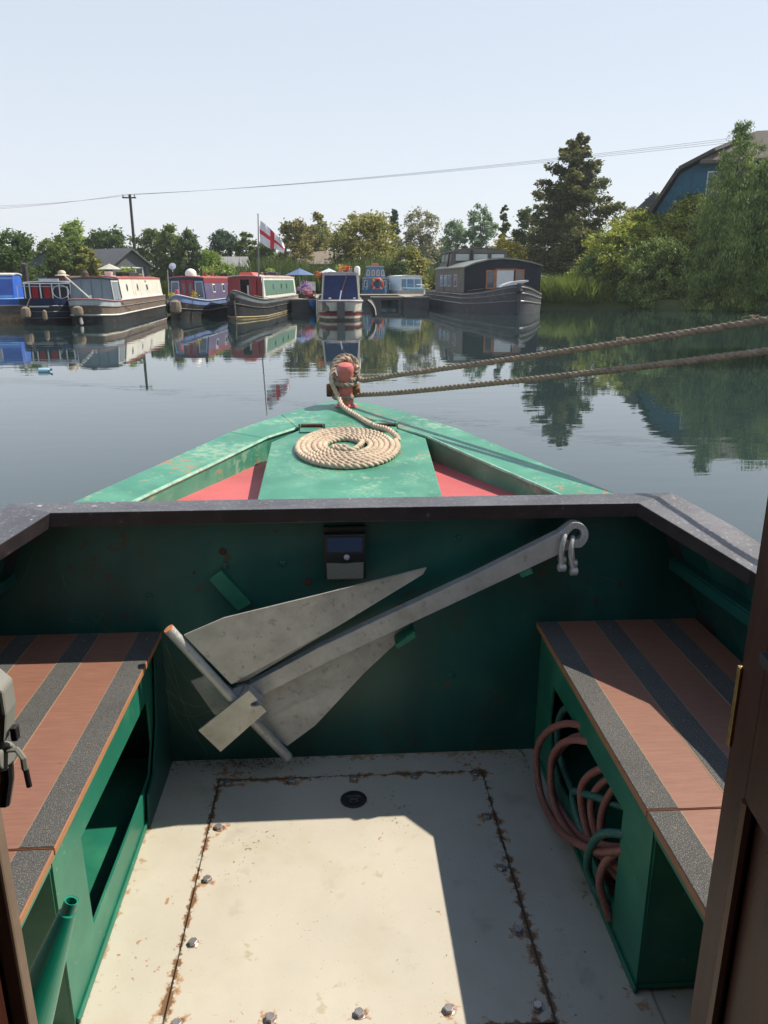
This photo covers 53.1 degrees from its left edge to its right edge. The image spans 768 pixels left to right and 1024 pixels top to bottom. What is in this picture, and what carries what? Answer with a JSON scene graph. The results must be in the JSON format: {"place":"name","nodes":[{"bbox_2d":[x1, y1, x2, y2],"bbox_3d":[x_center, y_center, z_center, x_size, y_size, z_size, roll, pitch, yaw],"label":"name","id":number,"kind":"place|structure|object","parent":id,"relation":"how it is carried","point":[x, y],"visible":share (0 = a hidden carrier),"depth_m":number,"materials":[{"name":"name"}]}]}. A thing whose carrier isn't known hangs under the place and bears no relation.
{"place":"outdoors","nodes":[
{"label":"outdoors","id":0,"kind":"place"},
{"bbox_2d":[22,277,169,298],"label":"meadow grass","id":1,"kind":"structure","parent":0,"point":[165,290],"depth_m":49.27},
{"bbox_2d":[305,292,314,298],"bbox_3d":[-4.191,-12.342,43.843,0.631,0.446,0.341,-1,17,-3],"label":"flower planter","id":2,"kind":"object","parent":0,"point":[310,296],"visible":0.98,"depth_m":43.77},
{"bbox_2d":[0,302,767,543],"bbox_3d":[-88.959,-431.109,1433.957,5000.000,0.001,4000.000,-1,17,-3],"label":"water","id":3,"kind":"structure","parent":0,"point":[97,408],"depth_m":12.59,"materials":[{"name":"grey liquid"}]},
{"bbox_2d":[0,273,23,320],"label":"blue narrowboat","id":4,"kind":"object","parent":3,"relation":"on","point":[10,309],"visible":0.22,"depth_m":33.98,"materials":[{"name":"paint"}]},
{"bbox_2d":[21,263,28,281],"bbox_3d":[-19.953,-12.284,43.040,0.360,3.140,0.342,-1,17,-3],"label":"mooring post","id":5,"kind":"object","parent":3,"relation":"in","point":[24,269],"visible":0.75,"depth_m":42.62,"materials":[{"name":"grey wood"}]},
{"bbox_2d":[38,368,52,371],"bbox_3d":[-6.729,-2.810,15.268,0.282,0.105,0.100,-1,17,-3],"label":"floating bottle","id":6,"kind":"object","parent":3,"relation":"on","point":[44,369],"visible":1,"depth_m":15.23,"materials":[{"name":"blue plastic"}]},
{"bbox_2d":[16,275,80,324],"bbox_3d":[-14.601,-10.104,36.872,2.317,2.330,13.350,-2,17,-6],"label":"navy boat","id":7,"kind":"object","parent":3,"relation":"on","point":[43,302],"visible":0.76,"depth_m":31.46,"materials":[{"name":"paint"}]},
{"bbox_2d":[64,265,165,324],"bbox_3d":[-12.631,-10.463,37.162,2.308,2.850,14.429,-2,17,-6],"label":"white narrowboat","id":8,"kind":"object","parent":3,"relation":"on","point":[125,294],"visible":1,"depth_m":32.44,"materials":[{"name":"beige paint"}]},
{"bbox_2d":[166,298,170,312],"bbox_3d":[-11.267,-10.846,40.185,0.170,0.927,0.690,-1,17,-3],"label":"tyre fender","id":9,"kind":"object","parent":8,"relation":"hanging from","point":[167,306],"visible":0.77,"depth_m":39.97,"materials":[{"name":"rubber"}]},
{"bbox_2d":[167,263,228,319],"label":"narrowboat","id":10,"kind":"object","parent":3,"relation":"in","point":[211,291],"depth_m":36.50,"materials":[{"name":"blue paint"}]},
{"bbox_2d":[180,280,187,295],"bbox_3d":[-9.496,-10.548,36.493,0.290,0.880,0.050,0,17,-1],"label":"cabin door","id":11,"kind":"structure","parent":10,"relation":"in","point":[183,283],"depth_m":36.45,"materials":[{"name":"red paint"}]},
{"bbox_2d":[187,280,193,297],"bbox_3d":[-9.176,-10.549,36.498,0.290,0.880,0.050,0,17,-1],"label":"cabin door","id":12,"kind":"structure","parent":10,"relation":"in","point":[190,288],"depth_m":36.46,"materials":[{"name":"red paint"}]},
{"bbox_2d":[225,268,297,319],"bbox_3d":[-6.201,-11.605,40.907,2.658,2.872,14.282,0,17,2],"label":"green narrowboat","id":13,"kind":"object","parent":3,"relation":"on","point":[267,294],"visible":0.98,"depth_m":36.54,"materials":[{"name":"beige paint"}]},
{"bbox_2d":[227,279,238,293],"bbox_3d":[-7.141,-10.624,36.538,0.540,0.880,0.058,0,17,2],"label":"cabin door","id":14,"kind":"structure","parent":13,"relation":"in","point":[233,284],"depth_m":36.47,"materials":[{"name":"red paint"}]},
{"bbox_2d":[240,280,249,294],"bbox_3d":[-6.601,-10.618,36.535,0.460,0.810,0.038,0,17,2],"label":"open doorway","id":15,"kind":"structure","parent":13,"relation":"in","point":[243,283],"depth_m":36.48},
{"bbox_2d":[250,279,255,296],"bbox_3d":[-6.195,-10.564,36.373,0.280,0.900,0.040,0,17,2],"label":"cabin door","id":16,"kind":"structure","parent":13,"relation":"in","point":[252,281],"depth_m":36.34,"materials":[{"name":"red paint"}]},
{"bbox_2d":[257,213,259,277],"bbox_3d":[-5.841,-12.397,35.800,0.168,2.844,0.090,-1,17,-3],"label":"flagpole","id":17,"kind":"object","parent":13,"relation":"on","point":[258,245],"visible":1,"depth_m":35.77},
{"bbox_2d":[259,220,284,252],"bbox_3d":[-5.192,-12.796,35.714,1.162,1.483,0.246,-1,17,-3],"label":"flag","id":18,"kind":"object","parent":17,"relation":"attached to","point":[270,238],"visible":1,"depth_m":35.72,"materials":[{"name":"white fabric"}]},
{"bbox_2d":[290,295,318,311],"bbox_3d":[-4.931,-13.208,49.074,1.380,1.020,12.000,-1,17,-3],"label":"pontoon","id":19,"kind":"object","parent":3,"relation":"on","point":[299,304],"visible":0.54,"depth_m":43.36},
{"bbox_2d":[286,268,313,293],"bbox_3d":[-5.827,-15.984,53.353,1.929,1.861,1.929,6,18,18],"label":"parasol","id":20,"kind":"object","parent":19,"relation":"on","point":[299,271],"visible":0.81,"depth_m":52.70,"materials":[{"name":"blue fabric"}]},
{"bbox_2d":[294,280,312,297],"bbox_3d":[-4.709,-13.096,45.156,1.120,1.031,0.656,-1,17,-3],"label":"flower planter","id":21,"kind":"object","parent":19,"relation":"on","point":[305,284],"visible":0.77,"depth_m":45.09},
{"bbox_2d":[301,287,311,298],"bbox_3d":[-4.430,-12.643,44.257,0.691,0.683,0.464,2,17,7],"label":"flower planter","id":22,"kind":"object","parent":19,"relation":"on","point":[305,292],"visible":0.77,"depth_m":44.18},
{"bbox_2d":[309,282,315,297],"bbox_3d":[-4.321,-13.293,45.983,0.450,0.930,0.470,-1,17,-3],"label":"garden chair","id":23,"kind":"object","parent":19,"relation":"on","point":[313,287],"visible":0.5,"depth_m":46.10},
{"bbox_2d":[309,299,315,310],"bbox_3d":[-4.015,-11.632,43.140,0.393,0.644,0.418,-1,17,-3],"label":"blue fender","id":24,"kind":"object","parent":19,"relation":"hanging from","point":[312,304],"visible":1,"depth_m":43.00,"materials":[{"name":"plastic"}]},
{"bbox_2d":[317,264,362,320],"bbox_3d":[-2.439,-11.505,40.379,2.476,2.987,14.100,-1,17,-3],"label":"blue canvas narrowboat","id":25,"kind":"object","parent":3,"relation":"on","point":[340,299],"visible":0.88,"depth_m":34.97,"materials":[{"name":"silver metal"}]},
{"bbox_2d":[339,264,351,271],"bbox_3d":[-1.766,-11.175,35.174,0.650,0.464,0.550,-1,17,-3],"label":"flower basket","id":26,"kind":"object","parent":25,"relation":"on","point":[346,268],"visible":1,"depth_m":35.09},
{"bbox_2d":[365,299,375,316],"bbox_3d":[-0.595,-9.390,35.352,0.595,0.817,0.287,5,17,16],"label":"long fender","id":27,"kind":"object","parent":25,"relation":"hanging from","point":[371,304],"visible":1,"depth_m":35.22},
{"bbox_2d":[296,294,426,304],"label":"walkway","id":28,"kind":"structure","parent":3,"relation":"on","point":[363,297],"depth_m":55.10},
{"bbox_2d":[361,263,388,302],"bbox_3d":[-0.736,-18.642,63.266,2.276,3.420,7.030,0,17,-1],"label":"blue boat","id":29,"kind":"object","parent":3,"relation":"on","point":[373,270],"visible":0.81,"depth_m":60.40,"materials":[{"name":"paint"}]},
{"bbox_2d":[371,278,383,288],"bbox_3d":[-0.520,-17.835,60.215,0.990,0.990,0.220,-1,17,-3],"label":"lifebuoy","id":30,"kind":"object","parent":29,"relation":"attached to","point":[374,280],"visible":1,"depth_m":60.12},
{"bbox_2d":[0,362,767,1023],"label":"narrowboat","id":31,"kind":"object","parent":3,"relation":"on","point":[364,884],"visible":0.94,"depth_m":2.04,"materials":[{"name":"green paint"}]},
{"bbox_2d":[0,669,31,807],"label":"cabin latch","id":32,"kind":"object","parent":31,"relation":"attached to","point":[9,750],"visible":1,"depth_m":0.50,"materials":[{"name":"grey paint"}]},
{"bbox_2d":[0,808,37,1023],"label":"cabin door","id":33,"kind":"structure","parent":31,"relation":"in","point":[17,1006],"depth_m":0.56,"materials":[{"name":"brown wood"}]},
{"bbox_2d":[29,896,78,1023],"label":"funnel","id":34,"kind":"object","parent":31,"relation":"on","point":[46,969],"visible":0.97,"depth_m":1.12,"materials":[{"name":"green plastic"}]},
{"bbox_2d":[323,525,365,579],"bbox_3d":[-0.111,0.116,2.182,0.122,0.156,0.042,-1,17,-3],"label":"solar lamp","id":35,"kind":"object","parent":31,"relation":"attached to","point":[344,552],"visible":1,"depth_m":2.17,"materials":[{"name":"black plastic"}]},
{"bbox_2d":[295,356,400,469],"bbox_3d":[-0.139,-0.414,2.934,0.382,0.267,1.060,-1,17,-3],"label":"coiled rope","id":36,"kind":"object","parent":31,"relation":"on","point":[313,448],"visible":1,"depth_m":2.70,"materials":[{"name":"fabric"}]},
{"bbox_2d":[162,750,585,1014],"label":"leaf litter","id":37,"kind":"object","parent":31,"relation":"on","point":[326,774],"visible":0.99,"depth_m":2.34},
{"bbox_2d":[164,519,588,760],"bbox_3d":[-0.015,0.381,2.198,1.162,0.725,0.153,-2,17,-7],"label":"anchor","id":38,"kind":"object","parent":31,"relation":"on","point":[290,700],"visible":1,"depth_m":2.14,"materials":[{"name":"metal"}]},
{"bbox_2d":[330,315,767,382],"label":"mooring rope","id":39,"kind":"object","parent":31,"relation":"attached to","point":[759,320],"visible":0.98,"depth_m":2.66,"materials":[{"name":"fabric"}]},
{"bbox_2d":[332,347,767,400],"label":"mooring rope","id":40,"kind":"object","parent":31,"relation":"attached to","point":[689,360],"visible":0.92,"depth_m":2.63,"materials":[{"name":"fabric"}]},
{"bbox_2d":[533,720,620,921],"bbox_3d":[0.536,0.703,1.893,0.159,0.360,0.573,-2,17,-8],"label":"garden hose","id":41,"kind":"object","parent":31,"relation":"on","point":[606,854],"visible":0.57,"depth_m":1.93,"materials":[{"name":"rubber"}]},
{"bbox_2d":[554,706,622,903],"bbox_3d":[0.522,0.680,1.918,0.131,0.369,0.546,-1,17,-3],"label":"garden hose","id":42,"kind":"object","parent":31,"relation":"on","point":[597,837],"visible":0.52,"depth_m":1.88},
{"bbox_2d":[689,498,767,1023],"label":"cabin door","id":43,"kind":"structure","parent":31,"relation":"in","point":[731,985],"depth_m":0.86,"materials":[{"name":"brown wood"}]},
{"bbox_2d":[370,296,402,307],"bbox_3d":[0.157,-13.589,50.373,2.100,1.000,0.900,-1,17,-3],"label":"pontoon","id":44,"kind":"object","parent":3,"relation":"on","point":[376,301],"visible":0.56,"depth_m":49.88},
{"bbox_2d":[387,275,425,302],"bbox_3d":[1.636,-17.974,62.612,2.300,2.520,7.000,-5,17,-15],"label":"white cruiser","id":45,"kind":"object","parent":3,"relation":"on","point":[404,284],"visible":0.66,"depth_m":60.62,"materials":[{"name":"paint"}]},
{"bbox_2d":[401,279,406,287],"bbox_3d":[1.555,-18.003,60.494,0.440,0.700,0.050,-5,17,-15],"label":"window","id":46,"kind":"structure","parent":45,"relation":"in","point":[403,281],"depth_m":60.48,"materials":[{"name":"glass"}]},
{"bbox_2d":[407,279,413,287],"bbox_3d":[2.089,-18.047,60.639,0.600,0.700,0.050,-5,17,-15],"label":"window","id":47,"kind":"structure","parent":45,"relation":"in","point":[409,281],"depth_m":60.61,"materials":[{"name":"glass"}]},
{"bbox_2d":[414,279,420,287],"bbox_3d":[2.652,-18.090,60.782,0.560,0.700,0.050,-5,17,-15],"label":"window","id":48,"kind":"structure","parent":45,"relation":"in","point":[416,281],"depth_m":60.77,"materials":[{"name":"glass"}]},
{"bbox_2d":[397,295,430,307],"bbox_3d":[1.969,-14.166,52.248,1.650,1.020,6.200,-1,17,-3],"label":"pontoon","id":49,"kind":"object","parent":3,"relation":"on","point":[414,301],"visible":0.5,"depth_m":49.33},
{"bbox_2d":[425,247,542,314],"bbox_3d":[5.596,-14.404,48.021,5.977,4.120,17.300,-2,17,-6],"label":"black barge","id":50,"kind":"object","parent":3,"relation":"on","point":[485,280],"visible":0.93,"depth_m":43.40,"materials":[{"name":"grey metal"}]},
{"bbox_2d":[454,253,469,261],"bbox_3d":[4.956,-16.103,48.614,1.000,0.530,0.050,-2,17,-6],"label":"wheelhouse window","id":51,"kind":"structure","parent":50,"relation":"in","point":[459,257],"depth_m":48.59,"materials":[{"name":"grey glass"}]},
{"bbox_2d":[473,253,488,259],"bbox_3d":[6.109,-16.138,48.728,1.020,0.530,0.050,-2,17,-6],"label":"wheelhouse window","id":52,"kind":"structure","parent":50,"relation":"in","point":[476,256],"depth_m":48.69,"materials":[{"name":"grey glass"}]},
{"bbox_2d":[485,270,494,288],"bbox_3d":[5.997,-13.114,43.385,0.530,1.030,0.050,-2,17,-6],"label":"cabin door","id":53,"kind":"structure","parent":50,"relation":"in","point":[490,274],"depth_m":43.38,"materials":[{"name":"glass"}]},
{"bbox_2d":[490,253,504,258],"bbox_3d":[7.233,-16.172,48.843,0.950,0.530,0.050,-2,17,-6],"label":"wheelhouse window","id":54,"kind":"structure","parent":50,"relation":"in","point":[492,255],"depth_m":48.78,"materials":[{"name":"grey glass"}]},
{"bbox_2d":[495,269,515,288],"bbox_3d":[6.900,-13.180,43.465,1.270,1.110,0.050,-2,17,-6],"label":"window","id":55,"kind":"structure","parent":50,"relation":"in","point":[502,276],"depth_m":43.41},
{"bbox_2d":[515,269,524,284],"bbox_3d":[7.674,-13.175,43.518,0.520,1.070,0.050,-2,17,-6],"label":"cabin door","id":56,"kind":"structure","parent":50,"relation":"in","point":[519,273],"depth_m":43.44,"materials":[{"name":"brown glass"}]},
{"bbox_2d":[0,0,767,273],"label":"sky","id":57,"kind":"structure","parent":0,"point":[99,98],"materials":[{"name":"blue"}]},
{"bbox_2d":[165,293,767,311],"bbox_3d":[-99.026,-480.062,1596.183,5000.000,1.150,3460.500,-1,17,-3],"label":"ground","id":58,"kind":"structure","parent":0,"point":[674,304],"depth_m":48.48,"materials":[{"name":"green plant"}]},
{"bbox_2d":[0,227,50,285],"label":"broadleaf tree","id":59,"kind":"object","parent":58,"relation":"on","point":[16,251],"visible":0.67,"depth_m":59.80,"materials":[{"name":"green plant"}]},
{"bbox_2d":[24,249,58,278],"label":"bungalow","id":60,"kind":"object","parent":58,"relation":"on","point":[38,261],"visible":0.1,"depth_m":69.94,"materials":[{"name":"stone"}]},
{"bbox_2d":[33,237,63,254],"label":"broadleaf tree","id":61,"kind":"object","parent":58,"relation":"on","point":[41,245],"visible":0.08,"depth_m":79.91,"materials":[{"name":"green plant"}]},
{"bbox_2d":[40,232,92,277],"bbox_3d":[-26.254,-20.635,64.095,4.219,5.058,4.466,9,19,26],"label":"broadleaf tree","id":62,"kind":"object","parent":58,"relation":"on","point":[68,261],"visible":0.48,"depth_m":62.93,"materials":[{"name":"green plant"}]},
{"bbox_2d":[55,217,95,250],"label":"tree","id":63,"kind":"object","parent":58,"relation":"on","point":[71,227],"visible":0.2,"depth_m":85.79,"materials":[{"name":"green plant"}]},
{"bbox_2d":[73,246,104,275],"bbox_3d":[-24.401,-19.973,63.655,2.539,4.048,2.929,-7,18,-22],"label":"broadleaf tree","id":64,"kind":"object","parent":58,"relation":"on","point":[92,262],"visible":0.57,"depth_m":62.95,"materials":[{"name":"green plant"}]},
{"bbox_2d":[82,224,133,248],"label":"broadleaf tree","id":65,"kind":"object","parent":58,"relation":"on","point":[101,239],"visible":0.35,"depth_m":84.97,"materials":[{"name":"green plant"}]},
{"bbox_2d":[99,263,120,271],"bbox_3d":[-19.971,-16.952,56.194,1.722,2.373,1.722,6,18,18],"label":"parasol","id":66,"kind":"object","parent":58,"relation":"on","point":[109,266],"visible":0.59,"depth_m":55.59,"materials":[{"name":"beige fabric"}]},
{"bbox_2d":[69,248,154,276],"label":"bungalow","id":67,"kind":"object","parent":58,"relation":"on","point":[125,257],"visible":0.22,"depth_m":69.03,"materials":[{"name":"stone"}]},
{"bbox_2d":[120,267,143,276],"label":"window","id":68,"kind":"structure","parent":67,"relation":"in","point":[139,270],"depth_m":69.78,"materials":[{"name":"white paint"}]},
{"bbox_2d":[122,194,135,250],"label":"utility pole","id":69,"kind":"object","parent":58,"relation":"on","point":[132,222],"visible":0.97,"depth_m":85.89,"materials":[{"name":"brown wood"}]},
{"bbox_2d":[3,143,722,208],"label":"power line","id":70,"kind":"object","parent":69,"relation":"attached to","point":[403,175],"visible":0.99,"depth_m":65.51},
{"bbox_2d":[6,138,729,205],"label":"power line","id":71,"kind":"object","parent":69,"relation":"attached to","point":[408,173],"visible":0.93,"depth_m":65.34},
{"bbox_2d":[13,140,729,206],"bbox_3d":[-7.634,-29.308,70.310,76.501,3.057,19.573,5,17,15],"label":"power line","id":72,"kind":"object","parent":69,"relation":"attached to","point":[426,172],"visible":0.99,"depth_m":63.72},
{"bbox_2d":[127,228,170,286],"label":"broadleaf tree","id":73,"kind":"object","parent":58,"relation":"on","point":[146,240],"visible":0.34,"depth_m":89.77,"materials":[{"name":"green plant"}]},
{"bbox_2d":[143,223,187,285],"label":"poplar tree","id":74,"kind":"object","parent":58,"relation":"on","point":[161,244],"visible":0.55,"depth_m":87.20,"materials":[{"name":"green plant"}]},
{"bbox_2d":[170,227,202,275],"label":"tree","id":75,"kind":"object","parent":58,"relation":"on","point":[191,246],"visible":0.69,"depth_m":84.23,"materials":[{"name":"green plant"}]},
{"bbox_2d":[194,248,236,275],"bbox_3d":[-13.113,-17.930,57.624,3.806,3.623,4.013,3,17,9],"label":"willow bush","id":76,"kind":"object","parent":58,"relation":"on","point":[210,259],"visible":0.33,"depth_m":57.24,"materials":[{"name":"green plant"}]},
{"bbox_2d":[206,228,244,275],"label":"broadleaf tree","id":77,"kind":"object","parent":58,"relation":"on","point":[222,240],"visible":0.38,"depth_m":84.56,"materials":[{"name":"green plant"}]},
{"bbox_2d":[220,257,249,270],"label":"cabin","id":78,"kind":"object","parent":58,"relation":"on","point":[235,260],"visible":0.18,"depth_m":74.23,"materials":[{"name":"grey wood"}]},
{"bbox_2d":[232,231,257,264],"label":"broadleaf tree","id":79,"kind":"object","parent":58,"relation":"on","point":[242,244],"visible":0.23,"depth_m":81.66,"materials":[{"name":"green plant"}]},
{"bbox_2d":[250,236,287,264],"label":"broadleaf tree","id":80,"kind":"object","parent":58,"relation":"on","point":[263,249],"visible":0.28,"depth_m":78.22,"materials":[{"name":"green plant"}]},
{"bbox_2d":[278,217,316,265],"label":"broadleaf tree","id":81,"kind":"object","parent":58,"relation":"on","point":[290,232],"visible":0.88,"depth_m":70.71,"materials":[{"name":"green plant"}]},
{"bbox_2d":[299,224,325,250],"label":"broadleaf tree","id":82,"kind":"object","parent":58,"relation":"on","point":[317,243],"visible":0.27,"depth_m":82.14,"materials":[{"name":"green plant"}]},
{"bbox_2d":[277,251,354,269],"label":"long building","id":83,"kind":"structure","parent":58,"relation":"on","point":[319,254],"depth_m":80.88,"materials":[{"name":"beige brick"}]},
{"bbox_2d":[303,211,332,250],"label":"broadleaf tree","id":84,"kind":"object","parent":58,"relation":"on","point":[321,225],"visible":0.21,"depth_m":91.24,"materials":[{"name":"green plant"}]},
{"bbox_2d":[215,253,440,293],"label":"reeds","id":85,"kind":"object","parent":58,"relation":"on","point":[285,267],"visible":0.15,"depth_m":65.89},
{"bbox_2d":[322,209,403,266],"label":"broadleaf tree","id":86,"kind":"object","parent":58,"relation":"on","point":[371,228],"visible":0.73,"depth_m":72.06,"materials":[{"name":"green plant"}]},
{"bbox_2d":[389,209,401,256],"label":"poplar tree","id":87,"kind":"object","parent":58,"relation":"on","point":[394,216],"visible":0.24,"depth_m":89.77,"materials":[{"name":"green plant"}]},
{"bbox_2d":[390,259,412,275],"bbox_3d":[1.516,-19.556,64.141,2.560,2.970,2.933,-14,22,-39],"label":"dark bush","id":88,"kind":"object","parent":58,"relation":"on","point":[401,268],"visible":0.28,"depth_m":63.52,"materials":[{"name":"green plant"}]},
{"bbox_2d":[389,242,434,289],"bbox_3d":[2.358,-20.794,65.808,4.712,4.376,5.219,-1,17,-3],"label":"olive bush","id":89,"kind":"object","parent":58,"relation":"on","point":[415,261],"visible":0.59,"depth_m":64.94,"materials":[{"name":"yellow plant"}]},
{"bbox_2d":[393,206,445,263],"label":"birch tree","id":90,"kind":"object","parent":58,"relation":"on","point":[426,238],"visible":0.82,"depth_m":82.26,"materials":[{"name":"green plant"}]},
{"bbox_2d":[417,244,442,272],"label":"broadleaf tree","id":91,"kind":"object","parent":58,"relation":"on","point":[437,258],"visible":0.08,"depth_m":97.66,"materials":[{"name":"green plant"}]},
{"bbox_2d":[438,219,476,263],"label":"broadleaf tree","id":92,"kind":"object","parent":58,"relation":"on","point":[457,234],"visible":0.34,"depth_m":92.84,"materials":[{"name":"green plant"}]},
{"bbox_2d":[464,202,501,247],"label":"broadleaf tree","id":93,"kind":"object","parent":58,"relation":"on","point":[480,239],"visible":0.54,"depth_m":90.76,"materials":[{"name":"green plant"}]},
{"bbox_2d":[498,205,511,248],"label":"pine tree","id":94,"kind":"object","parent":58,"relation":"on","point":[504,228],"visible":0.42,"depth_m":83.25,"materials":[{"name":"green plant"}]},
{"bbox_2d":[489,234,528,259],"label":"golden bush","id":95,"kind":"object","parent":58,"relation":"on","point":[515,249],"visible":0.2,"depth_m":66.71,"materials":[{"name":"green plant"}]},
{"bbox_2d":[509,206,542,252],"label":"broadleaf tree","id":96,"kind":"object","parent":58,"relation":"on","point":[520,233],"visible":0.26,"depth_m":84.67,"materials":[{"name":"green plant"}]},
{"bbox_2d":[516,131,628,278],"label":"conifer tree","id":97,"kind":"object","parent":58,"relation":"on","point":[565,225],"visible":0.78,"depth_m":67.89,"materials":[{"name":"green plant"}]},
{"bbox_2d":[570,250,634,298],"bbox_3d":[15.286,-16.352,53.658,6.085,3.792,5.568,-1,17,-3],"label":"willow shrub","id":98,"kind":"object","parent":58,"relation":"on","point":[585,267],"visible":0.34,"depth_m":52.66,"materials":[{"name":"green plant"}]},
{"bbox_2d":[620,206,635,257],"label":"broadleaf tree","id":99,"kind":"object","parent":58,"relation":"on","point":[628,209],"visible":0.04,"depth_m":77.22,"materials":[{"name":"green plant"}]},
{"bbox_2d":[563,207,698,294],"bbox_3d":[18.318,-18.157,54.010,11.295,6.151,10.516,-1,17,-3],"label":"willow shrub","id":100,"kind":"object","parent":58,"relation":"on","point":[635,228],"visible":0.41,"depth_m":52.21,"materials":[{"name":"green plant"}]},
{"bbox_2d":[614,233,703,308],"bbox_3d":[18.283,-15.816,50.425,6.755,4.794,6.849,-1,17,-3],"label":"willow shrub","id":101,"kind":"object","parent":58,"relation":"on","point":[666,253],"visible":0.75,"depth_m":49.16,"materials":[{"name":"green plant"}]},
{"bbox_2d":[649,186,721,295],"bbox_3d":[21.855,-18.351,52.566,8.983,7.354,8.740,-1,17,-3],"label":"willow shrub","id":102,"kind":"object","parent":58,"relation":"on","point":[679,215],"visible":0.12,"depth_m":51.41,"materials":[{"name":"green plant"}]},
{"bbox_2d":[630,130,767,280],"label":"blue house","id":103,"kind":"structure","parent":58,"relation":"on","point":[696,172],"depth_m":51.66,"materials":[{"name":"brown tile"}]},
{"bbox_2d":[705,171,719,197],"bbox_3d":[21.995,-21.503,51.544,0.800,2.500,0.067,5,18,17],"label":"window","id":104,"kind":"structure","parent":103,"relation":"in","point":[709,172],"depth_m":51.35,"materials":[{"name":"glass"}]},
{"bbox_2d":[676,185,767,311],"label":"willow tree","id":105,"kind":"object","parent":58,"relation":"on","point":[704,285],"visible":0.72,"depth_m":44.80,"materials":[{"name":"green plant"}]},
{"bbox_2d":[682,119,766,295],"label":"willow tree","id":106,"kind":"object","parent":58,"relation":"on","point":[740,150],"visible":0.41,"depth_m":45.49,"materials":[{"name":"green plant"}]},
{"bbox_2d":[682,155,767,300],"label":"willow tree","id":107,"kind":"object","parent":58,"relation":"on","point":[761,181],"visible":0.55,"depth_m":44.01,"materials":[{"name":"green plant"}]},
{"bbox_2d":[540,271,622,304],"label":"bank grass","id":108,"kind":"structure","parent":0,"point":[567,289],"depth_m":51.30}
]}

